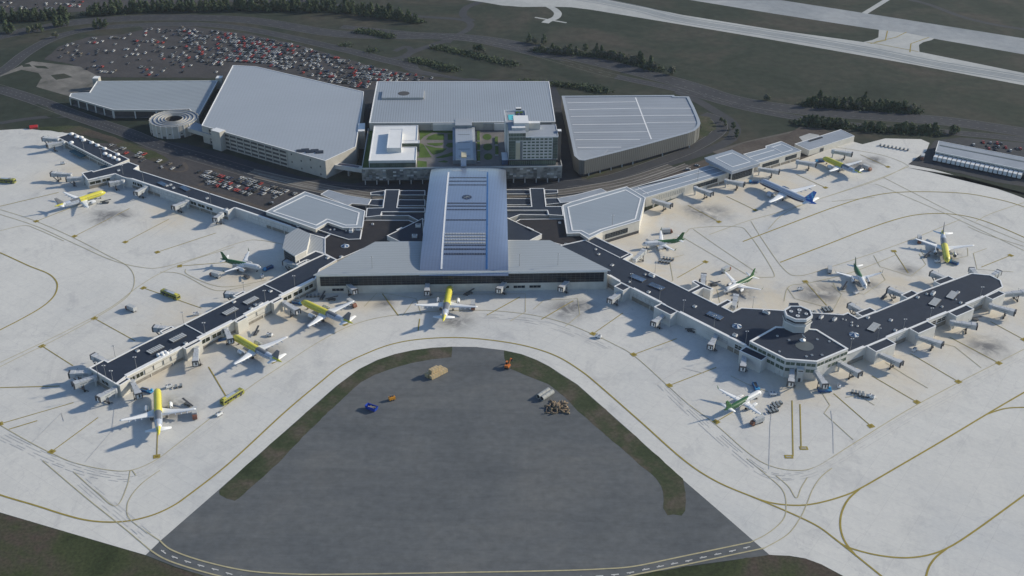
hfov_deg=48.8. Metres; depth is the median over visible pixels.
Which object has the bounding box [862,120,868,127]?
tree
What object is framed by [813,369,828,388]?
jet bridge
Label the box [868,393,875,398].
ground power unit
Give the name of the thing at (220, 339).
container loader
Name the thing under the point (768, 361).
window
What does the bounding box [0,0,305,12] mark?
parking lot
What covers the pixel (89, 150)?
concourse
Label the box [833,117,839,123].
tree
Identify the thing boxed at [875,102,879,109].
tree
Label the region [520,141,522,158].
window
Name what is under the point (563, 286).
jet bridge
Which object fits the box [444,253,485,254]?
roof window
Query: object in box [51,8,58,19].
tree
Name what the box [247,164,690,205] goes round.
ramp road
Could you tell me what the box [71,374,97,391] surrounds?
jet bridge
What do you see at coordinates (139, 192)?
jet bridge
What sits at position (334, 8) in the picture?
tree
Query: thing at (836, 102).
tree
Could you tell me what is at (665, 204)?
jet bridge
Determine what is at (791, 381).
jet bridge
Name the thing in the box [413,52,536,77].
verge
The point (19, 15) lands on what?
tree
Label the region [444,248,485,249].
roof window
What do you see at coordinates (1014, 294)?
jet bridge
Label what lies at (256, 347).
airliner
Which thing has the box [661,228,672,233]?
catering truck
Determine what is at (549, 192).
canopy
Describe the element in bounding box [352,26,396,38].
hedge
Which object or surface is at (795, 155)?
window
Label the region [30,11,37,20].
tree
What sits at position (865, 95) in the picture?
tree
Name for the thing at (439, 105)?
parking garage
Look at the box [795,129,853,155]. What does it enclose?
service building
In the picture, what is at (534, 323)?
worn marking
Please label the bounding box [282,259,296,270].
jet bridge
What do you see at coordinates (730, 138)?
road
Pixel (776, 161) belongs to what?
window
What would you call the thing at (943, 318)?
window
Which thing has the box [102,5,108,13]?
tree
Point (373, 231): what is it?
link building
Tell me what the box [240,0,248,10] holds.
tree
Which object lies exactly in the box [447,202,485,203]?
roof window
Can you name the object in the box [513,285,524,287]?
window
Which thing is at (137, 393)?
jet bridge
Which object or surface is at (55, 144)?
jet bridge
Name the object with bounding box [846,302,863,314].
jet bridge
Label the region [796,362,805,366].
window
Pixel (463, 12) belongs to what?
road
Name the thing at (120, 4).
tree
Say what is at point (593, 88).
hedge
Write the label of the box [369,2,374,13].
tree
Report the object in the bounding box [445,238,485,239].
roof window
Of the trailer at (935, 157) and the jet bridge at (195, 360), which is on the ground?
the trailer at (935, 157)
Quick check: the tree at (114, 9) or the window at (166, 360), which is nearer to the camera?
the window at (166, 360)
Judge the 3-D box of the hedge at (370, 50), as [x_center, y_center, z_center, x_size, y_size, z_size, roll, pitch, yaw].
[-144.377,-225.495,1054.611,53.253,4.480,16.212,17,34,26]
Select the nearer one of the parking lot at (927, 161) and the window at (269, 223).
the window at (269, 223)
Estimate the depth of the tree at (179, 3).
1152.76 m
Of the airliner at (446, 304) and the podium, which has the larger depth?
the podium
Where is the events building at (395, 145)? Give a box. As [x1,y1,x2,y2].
[369,125,419,167]
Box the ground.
[0,0,1023,574]
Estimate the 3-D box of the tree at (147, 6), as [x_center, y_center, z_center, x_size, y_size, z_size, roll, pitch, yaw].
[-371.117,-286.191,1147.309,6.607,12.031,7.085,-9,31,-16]
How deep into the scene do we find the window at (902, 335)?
616.48 m
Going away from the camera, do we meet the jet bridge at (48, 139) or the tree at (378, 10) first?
the jet bridge at (48, 139)
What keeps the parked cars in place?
on the parking lot at (16, 4)
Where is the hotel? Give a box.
[501,107,561,164]
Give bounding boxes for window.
[89,179,100,184]
[136,371,143,378]
[145,366,152,373]
[148,186,161,193]
[154,361,162,369]
[163,357,169,363]
[171,353,178,359]
[202,336,209,344]
[212,330,221,338]
[247,312,255,320]
[257,307,267,315]
[267,221,287,230]
[283,294,291,299]
[284,250,294,261]
[293,288,302,296]
[304,283,312,290]
[332,288,343,290]
[370,163,415,167]
[444,242,485,243]
[444,244,485,245]
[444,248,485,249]
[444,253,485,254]
[445,233,485,233]
[445,236,485,236]
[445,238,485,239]
[446,219,485,219]
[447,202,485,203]
[447,205,485,206]
[447,209,485,209]
[449,177,485,177]
[449,180,485,181]
[449,184,485,184]
[462,195,471,198]
[509,133,525,136]
[509,137,530,140]
[509,141,515,158]
[510,160,555,164]
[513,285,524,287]
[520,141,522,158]
[529,285,540,287]
[552,137,557,158]
[605,228,627,238]
[633,292,639,298]
[656,189,683,199]
[693,178,717,186]
[732,168,752,179]
[734,344,741,349]
[749,343,756,350]
[758,348,766,354]
[762,159,778,166]
[767,352,775,359]
[767,359,774,365]
[775,363,783,369]
[776,357,784,363]
[785,154,796,160]
[785,362,794,365]
[786,318,810,323]
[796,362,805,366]
[805,369,813,372]
[806,363,815,366]
[889,333,904,341]
[937,316,945,322]
[970,301,981,307]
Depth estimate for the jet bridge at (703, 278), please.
669.63 m
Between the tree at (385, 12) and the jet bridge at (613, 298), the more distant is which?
the tree at (385, 12)
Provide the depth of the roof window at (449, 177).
758.84 m
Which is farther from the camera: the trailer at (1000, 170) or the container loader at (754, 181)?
the trailer at (1000, 170)
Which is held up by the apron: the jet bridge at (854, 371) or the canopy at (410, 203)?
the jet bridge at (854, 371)
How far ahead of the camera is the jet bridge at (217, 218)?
735.62 m
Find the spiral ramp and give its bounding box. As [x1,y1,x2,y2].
[149,109,211,138]
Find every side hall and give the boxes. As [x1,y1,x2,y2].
[387,218,423,241]
[507,218,541,239]
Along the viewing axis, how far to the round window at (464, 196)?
730.66 m
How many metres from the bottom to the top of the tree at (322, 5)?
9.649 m
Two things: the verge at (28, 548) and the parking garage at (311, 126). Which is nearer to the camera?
the verge at (28, 548)
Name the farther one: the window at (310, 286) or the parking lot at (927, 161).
the parking lot at (927, 161)
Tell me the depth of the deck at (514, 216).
736.05 m
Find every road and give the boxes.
[0,15,1023,136]
[0,22,438,74]
[0,86,156,148]
[0,115,97,123]
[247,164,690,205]
[319,2,473,42]
[340,25,1023,141]
[340,46,413,59]
[399,39,480,79]
[459,2,481,21]
[582,112,727,182]
[636,91,740,171]
[713,131,791,153]
[909,0,1023,29]
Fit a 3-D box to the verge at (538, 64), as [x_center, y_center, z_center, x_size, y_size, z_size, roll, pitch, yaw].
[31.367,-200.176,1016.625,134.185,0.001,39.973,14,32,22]
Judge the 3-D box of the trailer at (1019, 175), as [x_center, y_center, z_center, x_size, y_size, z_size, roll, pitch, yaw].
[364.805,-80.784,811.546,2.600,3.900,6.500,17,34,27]
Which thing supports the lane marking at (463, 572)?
on the asphalt field
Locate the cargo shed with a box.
[935,141,1023,176]
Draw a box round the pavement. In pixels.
[72,104,149,117]
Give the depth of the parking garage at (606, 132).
855.32 m
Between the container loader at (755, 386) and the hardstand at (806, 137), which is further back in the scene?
the hardstand at (806, 137)
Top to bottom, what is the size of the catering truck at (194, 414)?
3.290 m
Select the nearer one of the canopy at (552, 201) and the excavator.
the excavator
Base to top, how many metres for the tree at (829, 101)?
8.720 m
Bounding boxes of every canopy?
[368,199,383,207]
[370,190,384,198]
[398,199,424,207]
[399,190,424,199]
[507,189,529,197]
[507,198,530,205]
[544,189,557,197]
[545,198,559,205]
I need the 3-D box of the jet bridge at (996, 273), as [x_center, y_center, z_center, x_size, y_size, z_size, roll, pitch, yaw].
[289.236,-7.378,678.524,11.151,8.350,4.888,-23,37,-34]
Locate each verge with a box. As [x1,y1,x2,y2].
[0,70,41,86]
[0,513,202,575]
[20,104,62,117]
[25,126,168,164]
[51,74,70,79]
[116,26,143,32]
[219,347,451,500]
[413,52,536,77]
[481,52,616,79]
[504,350,685,515]
[586,115,716,179]
[634,555,841,575]
[913,168,1023,197]
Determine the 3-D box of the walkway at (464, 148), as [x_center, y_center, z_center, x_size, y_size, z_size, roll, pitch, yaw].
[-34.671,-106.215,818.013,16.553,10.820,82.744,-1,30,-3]
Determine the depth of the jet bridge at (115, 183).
780.01 m
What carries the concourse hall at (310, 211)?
on the ground
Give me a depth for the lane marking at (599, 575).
469.81 m
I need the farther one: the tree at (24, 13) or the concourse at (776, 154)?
the tree at (24, 13)
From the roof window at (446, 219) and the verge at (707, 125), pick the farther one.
the verge at (707, 125)
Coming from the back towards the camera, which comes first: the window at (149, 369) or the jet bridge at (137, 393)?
the window at (149, 369)
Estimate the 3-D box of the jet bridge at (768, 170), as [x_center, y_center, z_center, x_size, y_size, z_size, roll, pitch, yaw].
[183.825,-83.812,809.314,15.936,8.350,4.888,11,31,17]
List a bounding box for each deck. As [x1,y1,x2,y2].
[381,213,424,225]
[507,212,547,220]
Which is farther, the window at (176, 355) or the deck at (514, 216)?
the deck at (514, 216)
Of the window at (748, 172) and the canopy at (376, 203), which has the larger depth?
the window at (748, 172)
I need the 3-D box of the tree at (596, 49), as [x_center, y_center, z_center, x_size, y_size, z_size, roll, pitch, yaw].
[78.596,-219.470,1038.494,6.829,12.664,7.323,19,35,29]
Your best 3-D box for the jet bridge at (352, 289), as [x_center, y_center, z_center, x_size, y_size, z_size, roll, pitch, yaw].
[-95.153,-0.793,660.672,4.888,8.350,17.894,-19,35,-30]
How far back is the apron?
602.37 m
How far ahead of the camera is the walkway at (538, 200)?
743.28 m
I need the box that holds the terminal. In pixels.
[313,167,609,293]
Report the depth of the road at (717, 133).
847.39 m
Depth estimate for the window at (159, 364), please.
587.68 m
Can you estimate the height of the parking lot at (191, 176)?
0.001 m
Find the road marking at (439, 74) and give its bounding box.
[0,15,1021,189]
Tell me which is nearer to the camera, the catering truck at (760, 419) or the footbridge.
the catering truck at (760, 419)
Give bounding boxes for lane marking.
[0,147,1023,549]
[150,540,764,575]
[161,546,749,575]
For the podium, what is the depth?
798.98 m
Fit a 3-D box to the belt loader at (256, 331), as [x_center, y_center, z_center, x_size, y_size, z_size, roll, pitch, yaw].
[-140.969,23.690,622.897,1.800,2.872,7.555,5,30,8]
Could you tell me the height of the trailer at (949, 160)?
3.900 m
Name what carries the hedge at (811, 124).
on the ground
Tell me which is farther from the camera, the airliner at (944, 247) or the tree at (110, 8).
the tree at (110, 8)
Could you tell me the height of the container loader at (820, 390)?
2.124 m
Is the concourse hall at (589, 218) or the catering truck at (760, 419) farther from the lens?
the concourse hall at (589, 218)
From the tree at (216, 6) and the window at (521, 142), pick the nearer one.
the window at (521, 142)
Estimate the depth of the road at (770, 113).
965.91 m
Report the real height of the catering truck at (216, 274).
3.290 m
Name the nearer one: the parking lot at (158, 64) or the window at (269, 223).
the window at (269, 223)
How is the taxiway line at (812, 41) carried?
on the taxiway at (591, 5)
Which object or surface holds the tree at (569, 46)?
on the ground
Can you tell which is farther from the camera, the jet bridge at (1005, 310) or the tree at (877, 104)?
the tree at (877, 104)
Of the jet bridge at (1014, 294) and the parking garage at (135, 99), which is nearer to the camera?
the jet bridge at (1014, 294)
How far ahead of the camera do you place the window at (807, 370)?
586.10 m
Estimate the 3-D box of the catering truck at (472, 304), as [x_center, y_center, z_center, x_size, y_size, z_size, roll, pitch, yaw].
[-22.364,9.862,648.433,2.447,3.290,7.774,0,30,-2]
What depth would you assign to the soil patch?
865.40 m
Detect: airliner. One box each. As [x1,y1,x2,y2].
[54,190,105,207]
[120,388,195,434]
[220,248,261,271]
[233,335,286,364]
[301,300,355,326]
[415,286,477,320]
[642,227,684,250]
[717,386,761,414]
[724,268,762,294]
[759,179,818,203]
[823,156,863,172]
[836,257,882,289]
[915,222,973,262]
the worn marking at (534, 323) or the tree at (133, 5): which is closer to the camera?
the worn marking at (534, 323)
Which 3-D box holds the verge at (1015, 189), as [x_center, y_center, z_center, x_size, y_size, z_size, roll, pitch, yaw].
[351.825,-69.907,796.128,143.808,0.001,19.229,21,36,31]
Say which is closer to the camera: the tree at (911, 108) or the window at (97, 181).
the window at (97, 181)
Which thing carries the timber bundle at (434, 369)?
on the timber bundle
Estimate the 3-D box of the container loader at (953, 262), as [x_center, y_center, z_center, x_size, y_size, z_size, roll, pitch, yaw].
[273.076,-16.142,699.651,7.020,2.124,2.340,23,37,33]
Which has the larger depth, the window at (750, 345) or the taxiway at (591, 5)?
the taxiway at (591, 5)
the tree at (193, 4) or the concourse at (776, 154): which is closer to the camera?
the concourse at (776, 154)
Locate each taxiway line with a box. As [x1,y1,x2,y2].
[0,31,1023,575]
[579,0,1023,81]
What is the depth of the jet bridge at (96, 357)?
591.14 m
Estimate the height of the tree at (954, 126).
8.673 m
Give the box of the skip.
[365,403,377,411]
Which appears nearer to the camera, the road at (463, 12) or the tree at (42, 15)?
the tree at (42, 15)
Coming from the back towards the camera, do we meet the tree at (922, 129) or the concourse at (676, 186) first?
the tree at (922, 129)
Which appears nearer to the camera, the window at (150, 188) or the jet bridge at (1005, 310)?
the jet bridge at (1005, 310)
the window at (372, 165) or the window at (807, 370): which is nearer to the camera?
the window at (807, 370)
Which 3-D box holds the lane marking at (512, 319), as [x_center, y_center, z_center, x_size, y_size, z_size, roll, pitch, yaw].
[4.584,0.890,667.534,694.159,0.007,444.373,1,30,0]
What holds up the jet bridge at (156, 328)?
on the apron
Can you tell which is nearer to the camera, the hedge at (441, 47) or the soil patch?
the soil patch
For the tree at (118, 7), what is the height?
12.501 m
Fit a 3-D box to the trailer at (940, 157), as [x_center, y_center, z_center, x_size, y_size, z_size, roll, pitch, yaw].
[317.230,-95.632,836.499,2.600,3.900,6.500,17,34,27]
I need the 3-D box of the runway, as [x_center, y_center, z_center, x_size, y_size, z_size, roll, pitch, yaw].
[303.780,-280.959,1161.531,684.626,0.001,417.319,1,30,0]
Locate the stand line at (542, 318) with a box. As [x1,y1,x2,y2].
[0,154,1023,458]
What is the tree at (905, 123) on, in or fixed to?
on the ground
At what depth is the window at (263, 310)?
635.51 m
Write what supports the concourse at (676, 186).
on the ground
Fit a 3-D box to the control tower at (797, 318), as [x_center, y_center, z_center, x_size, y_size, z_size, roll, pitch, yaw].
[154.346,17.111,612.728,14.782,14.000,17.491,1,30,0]
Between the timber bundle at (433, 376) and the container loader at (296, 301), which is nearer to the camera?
the timber bundle at (433, 376)
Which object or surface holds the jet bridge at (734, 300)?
on the apron
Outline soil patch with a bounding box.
[638,127,829,185]
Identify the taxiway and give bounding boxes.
[471,0,1023,84]
[535,0,888,22]
[865,30,933,52]
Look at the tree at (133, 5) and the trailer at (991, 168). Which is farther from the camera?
the tree at (133, 5)
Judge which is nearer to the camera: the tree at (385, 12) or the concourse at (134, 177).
the concourse at (134, 177)
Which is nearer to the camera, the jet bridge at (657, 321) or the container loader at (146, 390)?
the container loader at (146, 390)
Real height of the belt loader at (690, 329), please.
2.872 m
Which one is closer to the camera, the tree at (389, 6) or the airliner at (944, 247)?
the airliner at (944, 247)
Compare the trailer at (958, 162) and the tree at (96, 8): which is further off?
the tree at (96, 8)
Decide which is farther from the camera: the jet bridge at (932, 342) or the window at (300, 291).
the window at (300, 291)
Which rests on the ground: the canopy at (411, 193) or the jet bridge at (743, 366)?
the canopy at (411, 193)
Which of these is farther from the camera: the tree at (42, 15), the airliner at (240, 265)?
the tree at (42, 15)
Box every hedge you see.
[0,13,78,21]
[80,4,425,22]
[338,42,379,52]
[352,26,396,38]
[402,56,461,72]
[429,44,520,66]
[514,78,613,94]
[529,46,666,71]
[787,117,856,130]
[798,100,924,113]
[852,124,950,136]
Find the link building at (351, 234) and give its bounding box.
[318,225,361,239]
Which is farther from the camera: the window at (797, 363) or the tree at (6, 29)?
the tree at (6, 29)
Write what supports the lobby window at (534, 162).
in the hotel
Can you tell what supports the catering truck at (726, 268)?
on the apron
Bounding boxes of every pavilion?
[282,228,324,268]
[705,150,759,180]
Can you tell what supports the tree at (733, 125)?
on the ground
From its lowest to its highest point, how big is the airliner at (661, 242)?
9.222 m
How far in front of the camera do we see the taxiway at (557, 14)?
1167.18 m
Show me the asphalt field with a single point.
(473, 459)
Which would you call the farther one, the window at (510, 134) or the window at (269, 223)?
the window at (510, 134)
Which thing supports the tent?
on the apron
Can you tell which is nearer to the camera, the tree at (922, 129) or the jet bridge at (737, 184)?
the jet bridge at (737, 184)
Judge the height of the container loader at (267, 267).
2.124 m
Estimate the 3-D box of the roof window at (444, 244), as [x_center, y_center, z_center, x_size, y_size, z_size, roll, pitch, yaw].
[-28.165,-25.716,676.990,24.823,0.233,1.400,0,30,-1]
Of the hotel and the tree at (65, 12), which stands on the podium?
the hotel
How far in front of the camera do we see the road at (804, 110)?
1004.88 m
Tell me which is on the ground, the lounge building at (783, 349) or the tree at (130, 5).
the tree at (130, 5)
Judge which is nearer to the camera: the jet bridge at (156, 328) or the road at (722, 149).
the jet bridge at (156, 328)
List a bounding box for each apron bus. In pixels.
[0,177,16,182]
[160,288,180,299]
[220,387,244,405]
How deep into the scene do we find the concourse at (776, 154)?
829.67 m
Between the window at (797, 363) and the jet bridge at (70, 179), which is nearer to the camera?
the window at (797, 363)
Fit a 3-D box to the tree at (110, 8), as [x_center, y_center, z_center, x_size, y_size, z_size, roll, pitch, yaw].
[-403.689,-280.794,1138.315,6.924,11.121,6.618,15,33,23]
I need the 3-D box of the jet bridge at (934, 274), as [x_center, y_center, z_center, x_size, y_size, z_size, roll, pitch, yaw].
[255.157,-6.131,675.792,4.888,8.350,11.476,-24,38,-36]
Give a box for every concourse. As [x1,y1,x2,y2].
[58,132,129,168]
[82,162,329,237]
[89,254,342,396]
[561,237,1005,379]
[629,165,727,206]
[743,141,800,170]
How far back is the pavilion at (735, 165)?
803.75 m
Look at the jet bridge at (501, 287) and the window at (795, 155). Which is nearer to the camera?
the jet bridge at (501, 287)
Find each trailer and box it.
[933,154,938,160]
[937,155,943,162]
[942,156,947,162]
[946,157,952,164]
[951,158,956,165]
[956,158,961,165]
[960,159,966,167]
[965,160,970,167]
[969,161,975,169]
[974,162,979,170]
[979,163,984,170]
[983,164,989,172]
[988,165,993,173]
[993,166,998,173]
[998,167,1003,174]
[1002,168,1008,176]
[1007,169,1012,177]
[1012,170,1017,178]
[1017,171,1022,178]
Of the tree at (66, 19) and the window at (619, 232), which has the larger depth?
the tree at (66, 19)
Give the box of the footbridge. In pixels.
[334,163,361,175]
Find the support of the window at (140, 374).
in the concourse at (167, 347)
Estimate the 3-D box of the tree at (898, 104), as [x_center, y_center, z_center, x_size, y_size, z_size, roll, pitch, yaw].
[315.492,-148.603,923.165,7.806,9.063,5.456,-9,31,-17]
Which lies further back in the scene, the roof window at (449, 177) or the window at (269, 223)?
the roof window at (449, 177)
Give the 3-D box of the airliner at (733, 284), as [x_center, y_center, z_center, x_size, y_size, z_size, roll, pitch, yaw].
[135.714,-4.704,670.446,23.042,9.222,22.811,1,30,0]
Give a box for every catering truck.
[125,304,136,311]
[192,406,196,419]
[209,270,220,278]
[346,298,356,307]
[471,300,474,309]
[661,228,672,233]
[721,265,730,272]
[749,415,764,425]
[827,265,831,273]
[862,163,871,170]
[917,234,921,243]
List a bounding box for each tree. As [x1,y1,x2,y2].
[2,20,9,33]
[8,22,14,32]
[10,8,15,19]
[17,7,23,21]
[22,9,29,20]
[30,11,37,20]
[40,11,46,19]
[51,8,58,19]
[53,16,59,26]
[62,6,69,17]
[63,13,68,24]
[87,5,92,16]
[93,2,100,15]
[96,17,102,27]
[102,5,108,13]
[108,4,112,14]
[111,6,116,13]
[115,1,121,11]
[117,0,123,10]
[127,0,132,12]
[131,0,138,12]
[137,0,143,12]
[144,0,149,11]
[156,0,160,9]
[160,3,166,10]
[167,0,173,11]
[175,0,180,8]
[179,1,185,11]
[190,0,196,11]
[203,0,208,11]
[212,1,218,9]
[225,0,230,10]
[237,0,243,10]
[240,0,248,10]
[248,0,253,10]
[264,0,271,11]
[277,0,284,10]
[284,1,289,10]
[305,0,313,12]
[314,0,320,9]
[320,2,325,10]
[332,3,337,13]
[357,5,362,15]
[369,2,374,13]
[374,5,380,17]
[379,8,383,16]
[383,7,388,18]
[386,3,393,14]
[395,6,400,18]
[405,11,411,22]
[566,43,573,54]
[582,43,588,50]
[594,43,600,53]
[637,50,641,63]
[640,53,645,62]
[647,55,652,67]
[730,121,736,128]
[806,97,811,103]
[817,90,823,99]
[827,98,833,105]
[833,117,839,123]
[834,98,839,108]
[862,91,868,100]
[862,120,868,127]
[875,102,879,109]
[875,120,882,129]
[893,101,902,108]
[901,99,908,108]
[902,121,909,129]
[907,105,913,111]
[918,125,925,131]
[925,124,932,132]
[950,124,958,134]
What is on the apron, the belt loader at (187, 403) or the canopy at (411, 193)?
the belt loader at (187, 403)
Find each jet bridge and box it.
[41,136,59,142]
[46,140,65,151]
[49,171,72,181]
[65,174,84,186]
[68,368,92,379]
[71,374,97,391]
[89,352,108,363]
[95,386,118,403]
[107,179,125,190]
[130,379,142,399]
[133,185,148,197]
[151,324,175,334]
[171,199,189,212]
[192,346,201,366]
[212,212,223,224]
[223,289,238,299]
[223,326,234,344]
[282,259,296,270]
[282,300,300,316]
[346,283,357,295]
[424,283,432,295]
[495,282,506,294]
[557,280,569,293]
[606,291,621,305]
[632,248,647,263]
[650,314,664,328]
[651,198,672,210]
[693,186,713,198]
[698,273,706,284]
[707,333,718,350]
[724,178,745,190]
[731,293,738,310]
[739,355,747,371]
[757,166,779,177]
[786,368,795,387]
[795,159,816,170]
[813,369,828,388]
[831,149,852,159]
[836,360,862,378]
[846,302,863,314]
[878,352,903,369]
[886,286,904,301]
[915,335,944,350]
[929,270,944,280]
[949,319,977,333]
[968,267,978,273]
[988,303,1016,318]
[989,269,1001,277]
[1001,288,1023,301]
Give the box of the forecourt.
[104,80,596,219]
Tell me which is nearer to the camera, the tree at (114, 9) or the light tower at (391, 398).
the light tower at (391, 398)
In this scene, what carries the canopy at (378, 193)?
on the ground
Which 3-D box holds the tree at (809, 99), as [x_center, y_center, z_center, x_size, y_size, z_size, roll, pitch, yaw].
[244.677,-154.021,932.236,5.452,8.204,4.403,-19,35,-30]
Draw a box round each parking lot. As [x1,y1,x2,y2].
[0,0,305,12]
[44,26,443,90]
[97,143,301,208]
[909,138,1023,185]
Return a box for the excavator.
[504,358,512,368]
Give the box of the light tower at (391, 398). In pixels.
[388,395,395,400]
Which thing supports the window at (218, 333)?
in the concourse at (167, 347)
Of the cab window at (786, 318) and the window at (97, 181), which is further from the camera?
the window at (97, 181)
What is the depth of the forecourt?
818.64 m
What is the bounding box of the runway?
[694,0,1023,53]
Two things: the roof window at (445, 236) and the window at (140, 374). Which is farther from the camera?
the roof window at (445, 236)
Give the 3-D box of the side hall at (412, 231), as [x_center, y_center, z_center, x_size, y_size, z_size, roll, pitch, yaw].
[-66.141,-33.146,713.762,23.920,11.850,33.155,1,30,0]
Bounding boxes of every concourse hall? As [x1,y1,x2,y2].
[265,191,364,231]
[562,186,645,241]
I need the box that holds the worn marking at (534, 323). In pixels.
[2,201,1022,538]
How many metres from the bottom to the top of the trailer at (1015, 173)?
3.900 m
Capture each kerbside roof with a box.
[321,190,370,208]
[558,188,606,207]
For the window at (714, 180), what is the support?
in the concourse at (676, 186)
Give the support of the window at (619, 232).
in the concourse hall at (589, 218)
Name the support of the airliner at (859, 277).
on the apron
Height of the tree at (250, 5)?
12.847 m
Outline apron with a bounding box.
[0,129,1023,575]
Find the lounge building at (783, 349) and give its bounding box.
[749,326,848,381]
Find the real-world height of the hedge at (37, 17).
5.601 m
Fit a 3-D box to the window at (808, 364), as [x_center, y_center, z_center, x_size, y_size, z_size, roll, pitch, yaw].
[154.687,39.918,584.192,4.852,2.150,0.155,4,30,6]
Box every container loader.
[139,386,153,393]
[218,335,225,341]
[262,264,273,270]
[292,299,301,305]
[749,179,758,183]
[752,382,759,390]
[817,387,831,392]
[948,259,958,264]
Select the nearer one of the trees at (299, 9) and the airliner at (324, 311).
the airliner at (324, 311)
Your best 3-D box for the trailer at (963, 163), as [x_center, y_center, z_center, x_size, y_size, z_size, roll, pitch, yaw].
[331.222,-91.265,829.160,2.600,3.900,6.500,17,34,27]
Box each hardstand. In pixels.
[0,61,96,95]
[799,133,818,140]
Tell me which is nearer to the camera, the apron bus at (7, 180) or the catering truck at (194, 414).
the catering truck at (194, 414)
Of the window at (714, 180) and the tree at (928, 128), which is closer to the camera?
the window at (714, 180)
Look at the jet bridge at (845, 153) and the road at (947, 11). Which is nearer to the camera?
the jet bridge at (845, 153)
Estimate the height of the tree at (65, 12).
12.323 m
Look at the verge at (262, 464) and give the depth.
554.69 m
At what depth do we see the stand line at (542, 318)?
604.27 m
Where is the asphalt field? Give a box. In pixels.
[146,347,768,575]
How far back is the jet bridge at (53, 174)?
791.17 m
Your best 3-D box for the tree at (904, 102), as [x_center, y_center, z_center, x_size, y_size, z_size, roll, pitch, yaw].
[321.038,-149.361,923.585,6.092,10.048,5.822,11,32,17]
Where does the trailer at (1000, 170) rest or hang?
on the ground
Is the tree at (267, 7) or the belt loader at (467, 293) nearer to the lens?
the belt loader at (467, 293)
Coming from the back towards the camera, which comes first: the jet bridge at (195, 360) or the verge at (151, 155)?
the verge at (151, 155)
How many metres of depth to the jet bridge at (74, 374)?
578.42 m
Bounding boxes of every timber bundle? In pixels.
[429,365,439,373]
[429,371,439,379]
[438,367,447,375]
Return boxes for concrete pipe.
[536,387,550,398]
[540,389,554,400]
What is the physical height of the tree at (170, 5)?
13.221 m
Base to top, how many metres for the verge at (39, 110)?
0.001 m
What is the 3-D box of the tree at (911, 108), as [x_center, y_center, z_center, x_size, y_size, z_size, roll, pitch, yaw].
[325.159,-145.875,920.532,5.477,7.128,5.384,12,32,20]
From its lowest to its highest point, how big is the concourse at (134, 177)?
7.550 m
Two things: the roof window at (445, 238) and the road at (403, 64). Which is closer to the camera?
the roof window at (445, 238)
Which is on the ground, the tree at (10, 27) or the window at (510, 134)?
the tree at (10, 27)
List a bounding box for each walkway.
[365,189,424,219]
[453,119,475,165]
[507,188,563,218]
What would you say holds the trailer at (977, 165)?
on the ground
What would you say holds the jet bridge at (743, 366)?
on the apron
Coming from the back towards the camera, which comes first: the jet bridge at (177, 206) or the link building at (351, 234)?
the jet bridge at (177, 206)
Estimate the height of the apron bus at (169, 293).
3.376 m
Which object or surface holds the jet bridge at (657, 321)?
on the apron
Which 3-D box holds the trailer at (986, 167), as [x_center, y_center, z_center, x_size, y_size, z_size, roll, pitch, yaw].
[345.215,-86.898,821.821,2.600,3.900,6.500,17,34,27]
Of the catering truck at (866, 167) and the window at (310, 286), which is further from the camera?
the catering truck at (866, 167)
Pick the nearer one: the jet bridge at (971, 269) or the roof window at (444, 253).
the roof window at (444, 253)
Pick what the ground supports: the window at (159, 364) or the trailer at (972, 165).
the trailer at (972, 165)
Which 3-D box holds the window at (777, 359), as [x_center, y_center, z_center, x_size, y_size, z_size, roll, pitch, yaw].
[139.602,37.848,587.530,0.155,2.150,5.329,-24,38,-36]
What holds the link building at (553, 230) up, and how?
on the apron
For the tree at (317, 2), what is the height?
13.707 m
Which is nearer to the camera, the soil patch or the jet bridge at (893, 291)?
the jet bridge at (893, 291)
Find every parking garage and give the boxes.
[69,76,223,118]
[202,65,365,178]
[369,81,555,130]
[561,95,699,175]
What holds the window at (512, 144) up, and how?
in the hotel
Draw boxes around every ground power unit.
[165,383,174,388]
[215,411,222,416]
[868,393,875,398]
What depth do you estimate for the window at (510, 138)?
784.27 m
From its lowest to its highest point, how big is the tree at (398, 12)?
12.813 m
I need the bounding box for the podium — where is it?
[362,128,561,184]
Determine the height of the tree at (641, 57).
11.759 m
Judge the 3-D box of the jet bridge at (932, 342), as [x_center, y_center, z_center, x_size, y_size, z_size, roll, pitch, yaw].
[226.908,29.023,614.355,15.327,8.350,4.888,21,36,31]
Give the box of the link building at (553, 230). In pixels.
[516,219,584,244]
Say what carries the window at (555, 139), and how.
in the hotel
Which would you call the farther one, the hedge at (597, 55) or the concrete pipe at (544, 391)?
the hedge at (597, 55)
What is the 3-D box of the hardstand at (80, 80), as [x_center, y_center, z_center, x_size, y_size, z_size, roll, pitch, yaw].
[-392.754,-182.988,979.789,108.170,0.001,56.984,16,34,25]
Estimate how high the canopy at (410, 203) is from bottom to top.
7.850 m
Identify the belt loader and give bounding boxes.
[181,397,193,406]
[253,325,259,334]
[319,291,325,299]
[325,295,337,300]
[463,288,473,295]
[685,328,695,332]
[708,281,720,285]
[971,316,981,320]
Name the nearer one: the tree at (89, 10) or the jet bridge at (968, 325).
the jet bridge at (968, 325)
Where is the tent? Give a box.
[29,125,38,128]
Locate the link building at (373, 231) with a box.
[325,220,423,261]
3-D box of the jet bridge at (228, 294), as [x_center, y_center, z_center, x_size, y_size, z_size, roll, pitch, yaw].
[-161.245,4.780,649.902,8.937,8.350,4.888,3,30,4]
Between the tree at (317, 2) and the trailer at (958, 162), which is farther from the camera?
the tree at (317, 2)
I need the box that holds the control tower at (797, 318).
[782,303,812,332]
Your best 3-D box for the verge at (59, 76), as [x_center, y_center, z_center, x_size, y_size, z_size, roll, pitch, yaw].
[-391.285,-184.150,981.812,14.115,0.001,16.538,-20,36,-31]

